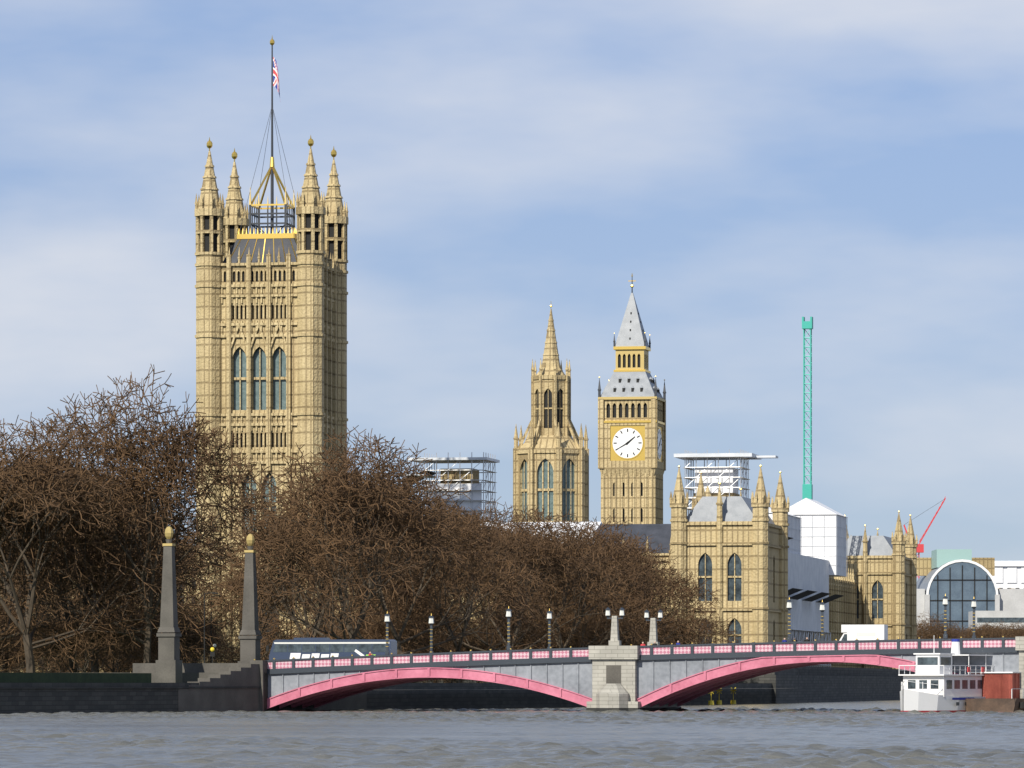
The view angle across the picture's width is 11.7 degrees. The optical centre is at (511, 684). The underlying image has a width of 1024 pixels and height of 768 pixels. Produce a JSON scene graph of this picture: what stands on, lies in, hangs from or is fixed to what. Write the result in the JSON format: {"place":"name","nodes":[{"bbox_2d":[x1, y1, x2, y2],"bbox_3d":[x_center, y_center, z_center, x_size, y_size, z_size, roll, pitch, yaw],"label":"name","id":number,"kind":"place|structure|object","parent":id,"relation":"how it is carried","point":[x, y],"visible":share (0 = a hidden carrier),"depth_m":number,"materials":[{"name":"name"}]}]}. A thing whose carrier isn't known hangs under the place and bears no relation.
{"place":"outdoors","nodes":[
{"label":"outdoors","id":0,"kind":"place"},
{"bbox_2d":[0,664,783,713],"bbox_3d":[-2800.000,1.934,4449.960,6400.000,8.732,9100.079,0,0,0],"label":"embankment wall","id":1,"kind":"structure","parent":0,"point":[235,688],"depth_m":585.25,"materials":[{"name":"grey stone"}]},
{"bbox_2d":[0,627,24,672],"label":"shrub","id":2,"kind":"object","parent":1,"relation":"on","point":[6,665],"visible":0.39,"depth_m":675.12,"materials":[{"name":"brown plant"}]},
{"bbox_2d":[0,617,25,672],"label":"shrub","id":3,"kind":"object","parent":1,"relation":"on","point":[8,639],"visible":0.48,"depth_m":666.03,"materials":[{"name":"brown plant"}]},
{"bbox_2d":[0,620,46,672],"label":"shrub","id":4,"kind":"object","parent":1,"relation":"on","point":[19,635],"visible":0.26,"depth_m":673.07,"materials":[{"name":"brown plant"}]},
{"bbox_2d":[1,623,66,672],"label":"shrub","id":5,"kind":"object","parent":1,"relation":"on","point":[37,661],"visible":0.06,"depth_m":741.50,"materials":[{"name":"brown plant"}]},
{"bbox_2d":[0,546,81,672],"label":"plane tree","id":6,"kind":"object","parent":1,"relation":"on","point":[33,608],"depth_m":856.29,"materials":[{"name":"brown plant"}]},
{"bbox_2d":[2,557,80,661],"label":"plane tree","id":7,"kind":"object","parent":1,"relation":"on","point":[47,599],"visible":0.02,"depth_m":817.16,"materials":[{"name":"brown plant"}]},
{"bbox_2d":[0,604,83,672],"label":"shrub","id":8,"kind":"object","parent":1,"relation":"on","point":[15,617],"visible":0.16,"depth_m":694.91,"materials":[{"name":"brown plant"}]},
{"bbox_2d":[1,435,93,672],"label":"plane tree","id":9,"kind":"object","parent":1,"relation":"on","point":[31,555],"visible":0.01,"depth_m":757.09,"materials":[{"name":"brown plant"}]},
{"bbox_2d":[16,645,106,672],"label":"shrub","id":10,"kind":"object","parent":1,"relation":"on","point":[53,660],"visible":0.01,"depth_m":786.30,"materials":[{"name":"brown plant"}]},
{"bbox_2d":[9,611,121,672],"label":"shrub","id":11,"kind":"object","parent":1,"relation":"on","point":[48,629],"visible":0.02,"depth_m":790.86,"materials":[{"name":"brown plant"}]},
{"bbox_2d":[0,454,141,664],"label":"plane tree","id":12,"kind":"object","parent":1,"relation":"on","point":[12,561],"visible":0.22,"depth_m":651.21,"materials":[{"name":"brown plant"}]},
{"bbox_2d":[0,481,147,671],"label":"plane tree","id":13,"kind":"object","parent":1,"relation":"on","point":[4,587],"visible":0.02,"depth_m":697.75,"materials":[{"name":"brown plant"}]},
{"bbox_2d":[19,631,136,672],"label":"shrub","id":14,"kind":"object","parent":1,"relation":"on","point":[57,644],"visible":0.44,"depth_m":657.84,"materials":[{"name":"brown plant"}]},
{"bbox_2d":[10,614,157,672],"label":"shrub","id":15,"kind":"object","parent":1,"relation":"on","point":[100,639],"visible":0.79,"depth_m":647.55,"materials":[{"name":"brown plant"}]},
{"bbox_2d":[42,640,130,672],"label":"shrub","id":16,"kind":"object","parent":1,"relation":"on","point":[84,660],"visible":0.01,"depth_m":804.18,"materials":[{"name":"brown plant"}]},
{"bbox_2d":[1,553,178,672],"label":"plane tree","id":17,"kind":"object","parent":1,"relation":"on","point":[74,594],"depth_m":872.55,"materials":[{"name":"brown plant"}]},
{"bbox_2d":[0,479,191,671],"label":"plane tree","id":18,"kind":"object","parent":1,"relation":"on","point":[90,587],"depth_m":798.21,"materials":[{"name":"brown plant"}]},
{"bbox_2d":[2,470,204,670],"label":"plane tree","id":19,"kind":"object","parent":1,"relation":"on","point":[179,546],"visible":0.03,"depth_m":786.70,"materials":[{"name":"brown plant"}]},
{"bbox_2d":[50,600,156,672],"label":"shrub","id":20,"kind":"object","parent":1,"relation":"on","point":[120,655],"visible":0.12,"depth_m":728.40,"materials":[{"name":"brown plant"}]},
{"bbox_2d":[0,412,217,672],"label":"plane tree","id":21,"kind":"object","parent":1,"relation":"on","point":[93,669],"visible":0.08,"depth_m":723.63,"materials":[{"name":"brown plant"}]},
{"bbox_2d":[0,415,222,672],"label":"plane tree","id":22,"kind":"object","parent":1,"relation":"on","point":[8,486],"visible":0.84,"depth_m":638.67,"materials":[{"name":"brown plant"}]},
{"bbox_2d":[0,453,234,672],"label":"plane tree","id":23,"kind":"object","parent":1,"relation":"on","point":[62,597],"visible":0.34,"depth_m":649.19,"materials":[{"name":"brown plant"}]},
{"bbox_2d":[0,365,284,662],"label":"plane tree","id":24,"kind":"object","parent":1,"relation":"on","point":[173,456],"visible":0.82,"depth_m":644.62,"materials":[{"name":"brown plant"}]},
{"bbox_2d":[76,595,221,672],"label":"shrub","id":25,"kind":"object","parent":1,"relation":"on","point":[141,613],"visible":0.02,"depth_m":748.35,"materials":[{"name":"brown plant"}]},
{"bbox_2d":[105,637,192,672],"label":"shrub","id":26,"kind":"object","parent":1,"relation":"on","point":[156,651],"visible":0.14,"depth_m":735.76,"materials":[{"name":"brown plant"}]},
{"bbox_2d":[78,616,228,672],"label":"shrub","id":27,"kind":"object","parent":1,"relation":"on","point":[153,656],"visible":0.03,"depth_m":754.86,"materials":[{"name":"brown plant"}]},
{"bbox_2d":[102,645,218,672],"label":"shrub","id":28,"kind":"object","parent":1,"relation":"on","point":[184,662],"visible":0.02,"depth_m":785.83,"materials":[{"name":"brown plant"}]},
{"bbox_2d":[106,650,221,672],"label":"shrub","id":29,"kind":"object","parent":1,"relation":"on","point":[131,662],"visible":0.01,"depth_m":766.47,"materials":[{"name":"brown plant"}]},
{"bbox_2d":[103,609,240,663],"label":"shrub","id":30,"kind":"object","parent":1,"relation":"on","point":[217,628],"visible":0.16,"depth_m":674.08,"materials":[{"name":"brown plant"}]},
{"bbox_2d":[82,513,270,667],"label":"plane tree","id":31,"kind":"object","parent":1,"relation":"on","point":[216,570],"visible":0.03,"depth_m":857.45,"materials":[{"name":"brown plant"}]},
{"bbox_2d":[128,621,239,662],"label":"shrub","id":32,"kind":"object","parent":1,"relation":"on","point":[192,637],"visible":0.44,"depth_m":661.58,"materials":[{"name":"brown plant"}]},
{"bbox_2d":[156,526,261,682],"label":"obelisks","id":33,"kind":"object","parent":1,"relation":"on","point":[168,665],"visible":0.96,"depth_m":593.19,"materials":[{"name":"stone"}]},
{"bbox_2d":[178,558,328,661],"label":"plane tree","id":34,"kind":"object","parent":1,"relation":"on","point":[237,610],"visible":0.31,"depth_m":718.75,"materials":[{"name":"brown plant"}]},
{"bbox_2d":[260,633,301,659],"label":"shrub","id":35,"kind":"object","parent":1,"relation":"on","point":[292,638],"visible":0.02,"depth_m":864.59,"materials":[{"name":"brown plant"}]},
{"bbox_2d":[176,483,458,653],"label":"plane tree","id":36,"kind":"object","parent":1,"relation":"on","point":[418,620],"visible":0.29,"depth_m":698.58,"materials":[{"name":"brown plant"}]},
{"bbox_2d":[293,622,347,639],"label":"shrub","id":37,"kind":"object","parent":1,"relation":"on","point":[327,630],"visible":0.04,"depth_m":751.01,"materials":[{"name":"brown plant"}]},
{"bbox_2d":[296,610,352,636],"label":"shrub","id":38,"kind":"object","parent":1,"relation":"on","point":[329,623],"depth_m":869.39,"materials":[{"name":"brown plant"}]},
{"bbox_2d":[215,513,453,680],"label":"plane tree","id":39,"kind":"object","parent":1,"relation":"on","point":[357,606],"depth_m":800.38,"materials":[{"name":"brown plant"}]},
{"bbox_2d":[200,424,470,646],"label":"plane tree","id":40,"kind":"object","parent":1,"relation":"on","point":[342,499],"visible":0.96,"depth_m":634.07,"materials":[{"name":"brown plant"}]},
{"bbox_2d":[247,500,485,659],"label":"plane tree","id":41,"kind":"object","parent":1,"relation":"on","point":[276,620],"visible":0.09,"depth_m":753.72,"materials":[{"name":"brown plant"}]},
{"bbox_2d":[320,609,435,682],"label":"shrub","id":42,"kind":"object","parent":1,"relation":"on","point":[361,631],"visible":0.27,"depth_m":692.85,"materials":[{"name":"brown plant"}]},
{"bbox_2d":[347,618,448,652],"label":"shrub","id":43,"kind":"object","parent":1,"relation":"on","point":[411,634],"visible":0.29,"depth_m":695.70,"materials":[{"name":"brown plant"}]},
{"bbox_2d":[311,575,486,628],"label":"plane tree","id":44,"kind":"object","parent":1,"relation":"on","point":[378,603],"visible":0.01,"depth_m":849.08,"materials":[{"name":"brown plant"}]},
{"bbox_2d":[257,428,551,653],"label":"plane tree","id":45,"kind":"object","parent":1,"relation":"on","point":[512,590],"visible":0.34,"depth_m":669.00,"materials":[{"name":"brown plant"}]},
{"bbox_2d":[362,624,454,682],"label":"shrub","id":46,"kind":"object","parent":1,"relation":"on","point":[422,651],"visible":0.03,"depth_m":716.86,"materials":[{"name":"brown plant"}]},
{"bbox_2d":[402,643,455,682],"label":"shrub","id":47,"kind":"object","parent":1,"relation":"on","point":[450,649],"visible":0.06,"depth_m":728.09,"materials":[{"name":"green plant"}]},
{"bbox_2d":[353,595,505,682],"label":"shrub","id":48,"kind":"object","parent":1,"relation":"on","point":[458,628],"visible":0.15,"depth_m":746.37,"materials":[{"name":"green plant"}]},
{"bbox_2d":[340,567,525,682],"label":"plane tree","id":49,"kind":"object","parent":1,"relation":"on","point":[462,590],"visible":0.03,"depth_m":788.69,"materials":[{"name":"brown plant"}]},
{"bbox_2d":[334,497,559,682],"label":"plane tree","id":50,"kind":"object","parent":1,"relation":"on","point":[479,535],"visible":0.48,"depth_m":698.26,"materials":[{"name":"brown plant"}]},
{"bbox_2d":[435,624,494,682],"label":"shrub","id":51,"kind":"object","parent":1,"relation":"on","point":[471,641],"visible":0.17,"depth_m":744.85,"materials":[{"name":"brown plant"}]},
{"bbox_2d":[438,630,497,682],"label":"shrub","id":52,"kind":"object","parent":1,"relation":"on","point":[471,649],"visible":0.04,"depth_m":770.01,"materials":[{"name":"brown plant"}]},
{"bbox_2d":[437,624,505,682],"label":"shrub","id":53,"kind":"object","parent":1,"relation":"on","point":[484,638],"visible":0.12,"depth_m":754.83,"materials":[{"name":"brown plant"}]},
{"bbox_2d":[390,507,599,682],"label":"plane tree","id":54,"kind":"object","parent":1,"relation":"on","point":[544,598],"visible":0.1,"depth_m":767.14,"materials":[{"name":"brown plant"}]},
{"bbox_2d":[467,633,525,680],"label":"shrub","id":55,"kind":"object","parent":1,"relation":"on","point":[501,645],"visible":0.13,"depth_m":771.77,"materials":[{"name":"brown plant"}]},
{"bbox_2d":[204,592,809,662],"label":"street furniture","id":56,"kind":"object","parent":1,"relation":"on","point":[212,653],"visible":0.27,"depth_m":639.93,"materials":[{"name":"grey"}]},
{"bbox_2d":[462,614,565,650],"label":"shrub","id":57,"kind":"object","parent":1,"relation":"on","point":[523,629],"visible":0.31,"depth_m":776.35,"materials":[{"name":"brown plant"}]},
{"bbox_2d":[431,572,597,644],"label":"plane tree","id":58,"kind":"object","parent":1,"relation":"on","point":[511,601],"visible":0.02,"depth_m":819.01,"materials":[{"name":"brown plant"}]},
{"bbox_2d":[388,508,657,651],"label":"plane tree","id":59,"kind":"object","parent":1,"relation":"on","point":[559,553],"visible":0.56,"depth_m":735.36,"materials":[{"name":"brown plant"}]},
{"bbox_2d":[516,630,577,648],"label":"shrub","id":60,"kind":"object","parent":1,"relation":"on","point":[547,644],"visible":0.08,"depth_m":802.45,"materials":[{"name":"brown plant"}]},
{"bbox_2d":[491,612,627,646],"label":"shrub","id":61,"kind":"object","parent":1,"relation":"on","point":[552,617],"visible":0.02,"depth_m":817.49,"materials":[{"name":"brown plant"}]},
{"bbox_2d":[468,506,675,647],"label":"plane tree","id":62,"kind":"object","parent":1,"relation":"on","point":[630,572],"visible":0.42,"depth_m":768.76,"materials":[{"name":"brown plant"}]},
{"bbox_2d":[133,594,1023,711],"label":"bridge","id":63,"kind":"structure","parent":1,"relation":"on","point":[614,675],"depth_m":586.12,"materials":[{"name":"grey"}]},
{"bbox_2d":[266,638,396,659],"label":"coach","id":64,"kind":"object","parent":63,"relation":"on","point":[298,648],"visible":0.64,"depth_m":600.12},
{"bbox_2d":[839,625,887,640],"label":"van","id":65,"kind":"object","parent":63,"relation":"on","point":[864,632],"visible":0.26,"depth_m":582.74,"materials":[{"name":"white metal"}]},
{"bbox_2d":[530,605,641,647],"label":"shrub","id":66,"kind":"object","parent":1,"relation":"on","point":[567,619],"visible":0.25,"depth_m":800.46,"materials":[{"name":"brown plant"}]},
{"bbox_2d":[505,536,666,639],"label":"plane tree","id":67,"kind":"object","parent":1,"relation":"on","point":[589,599],"visible":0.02,"depth_m":849.69,"materials":[{"name":"brown plant"}]},
{"bbox_2d":[538,611,646,647],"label":"shrub","id":68,"kind":"object","parent":1,"relation":"on","point":[598,631],"visible":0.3,"depth_m":797.14,"materials":[{"name":"brown plant"}]},
{"bbox_2d":[574,604,665,644],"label":"shrub","id":69,"kind":"object","parent":1,"relation":"on","point":[630,629],"visible":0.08,"depth_m":821.13,"materials":[{"name":"brown plant"}]},
{"bbox_2d":[325,465,917,702],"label":"palace building","id":70,"kind":"structure","parent":1,"relation":"on","point":[735,548],"depth_m":890.54,"materials":[{"name":"stone"}]},
{"bbox_2d":[195,37,347,662],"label":"tower","id":71,"kind":"structure","parent":70,"relation":"on","point":[271,344],"depth_m":890.11,"materials":[{"name":"stone"}]},
{"bbox_2d":[273,57,279,95],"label":"union flag","id":72,"kind":"object","parent":71,"relation":"attached to","point":[275,77],"visible":1,"depth_m":899.46,"materials":[{"name":"multicoloured fabric"}]},
{"bbox_2d":[513,305,588,521],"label":"central tower","id":73,"kind":"structure","parent":70,"relation":"on","point":[550,464],"depth_m":1013.14,"materials":[{"name":"stone"}]},
{"bbox_2d":[401,317,846,666],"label":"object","id":74,"kind":"structure","parent":70,"relation":"on","point":[817,538],"depth_m":989.24,"materials":[{"name":"metal"},{"name":"plastic sheeting"},{"name":"wood plank"}]},
{"bbox_2d":[598,274,665,523],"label":"clock tower","id":75,"kind":"structure","parent":70,"relation":"on","point":[631,433],"depth_m":1155.14,"materials":[{"name":"stone"}]},
{"bbox_2d":[530,513,715,645],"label":"plane tree","id":76,"kind":"object","parent":1,"relation":"on","point":[663,570],"visible":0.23,"depth_m":804.19,"materials":[{"name":"brown plant"}]},
{"bbox_2d":[636,635,676,644],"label":"shrub","id":77,"kind":"object","parent":1,"relation":"on","point":[665,640],"visible":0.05,"depth_m":832.10,"materials":[{"name":"brown plant"}]},
{"bbox_2d":[594,532,732,643],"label":"plane tree","id":78,"kind":"object","parent":1,"relation":"on","point":[679,580],"visible":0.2,"depth_m":844.99,"materials":[{"name":"brown plant"}]},
{"bbox_2d":[659,632,701,644],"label":"shrub","id":79,"kind":"object","parent":1,"relation":"on","point":[679,640],"visible":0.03,"depth_m":852.85,"materials":[{"name":"brown plant"}]},
{"bbox_2d":[640,606,741,644],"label":"shrub","id":80,"kind":"object","parent":1,"relation":"on","point":[678,634],"visible":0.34,"depth_m":844.30,"materials":[{"name":"brown plant"}]},
{"bbox_2d":[917,626,937,638],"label":"tree","id":81,"kind":"object","parent":1,"relation":"on","point":[925,637],"visible":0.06,"depth_m":1316.61,"materials":[{"name":"brown plant"}]},
{"bbox_2d":[917,610,969,638],"bbox_3d":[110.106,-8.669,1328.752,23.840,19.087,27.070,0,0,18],"label":"bush","id":82,"kind":"object","parent":1,"relation":"on","point":[934,632],"visible":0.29,"depth_m":1326.55,"materials":[{"name":"brown plant"}]},
{"bbox_2d":[936,621,1014,637],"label":"bush","id":83,"kind":"object","parent":1,"relation":"on","point":[985,630],"visible":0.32,"depth_m":1358.28,"materials":[{"name":"brown plant"}]},
{"bbox_2d":[966,621,1023,637],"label":"tree","id":84,"kind":"object","parent":1,"relation":"on","point":[1003,629],"visible":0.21,"depth_m":1373.64,"materials":[{"name":"brown plant"}]},
{"bbox_2d":[978,622,1023,635],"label":"tree","id":85,"kind":"object","parent":1,"relation":"on","point":[1011,629],"visible":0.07,"depth_m":1387.13,"materials":[{"name":"brown plant"}]},
{"bbox_2d":[1007,620,1023,632],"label":"tree","id":86,"kind":"object","parent":1,"relation":"on","point":[1015,628],"visible":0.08,"depth_m":1400.37,"materials":[{"name":"brown plant"}]},
{"bbox_2d":[0,706,1023,767],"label":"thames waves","id":87,"kind":"object","parent":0,"point":[722,737],"visible":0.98,"depth_m":296.21,"materials":[{"name":"liquid"}]},
{"bbox_2d":[708,687,735,704],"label":"buoys","id":88,"kind":"object","parent":87,"relation":"on","point":[719,702],"visible":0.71,"depth_m":814.94,"materials":[{"name":"yellow"}]},
{"bbox_2d":[898,639,993,712],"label":"passenger boat","id":89,"kind":"object","parent":87,"relation":"on","point":[933,683],"visible":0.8,"depth_m":564.65,"materials":[{"name":"white metal"}]},
{"bbox_2d":[965,672,1023,711],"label":"work barge","id":90,"kind":"object","parent":87,"relation":"on","point":[1000,691],"visible":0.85,"depth_m":569.40,"materials":[{"name":"red metal"}]},
{"bbox_2d":[0,496,1023,672],"bbox_3d":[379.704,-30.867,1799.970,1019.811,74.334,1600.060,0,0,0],"label":"background buildings","id":91,"kind":"structure","parent":0,"point":[961,579],"depth_m":1700.00,"materials":[{"name":"concrete"}]},
{"bbox_2d":[0,0,1023,579],"label":"sky","id":92,"kind":"structure","parent":0,"point":[756,168],"materials":[{"name":"blue"}]},
{"bbox_2d":[470,700,899,709],"bbox_3d":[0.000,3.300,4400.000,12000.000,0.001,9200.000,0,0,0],"label":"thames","id":93,"kind":"structure","parent":0,"point":[885,704],"depth_m":780.18,"materials":[{"name":"liquid"}]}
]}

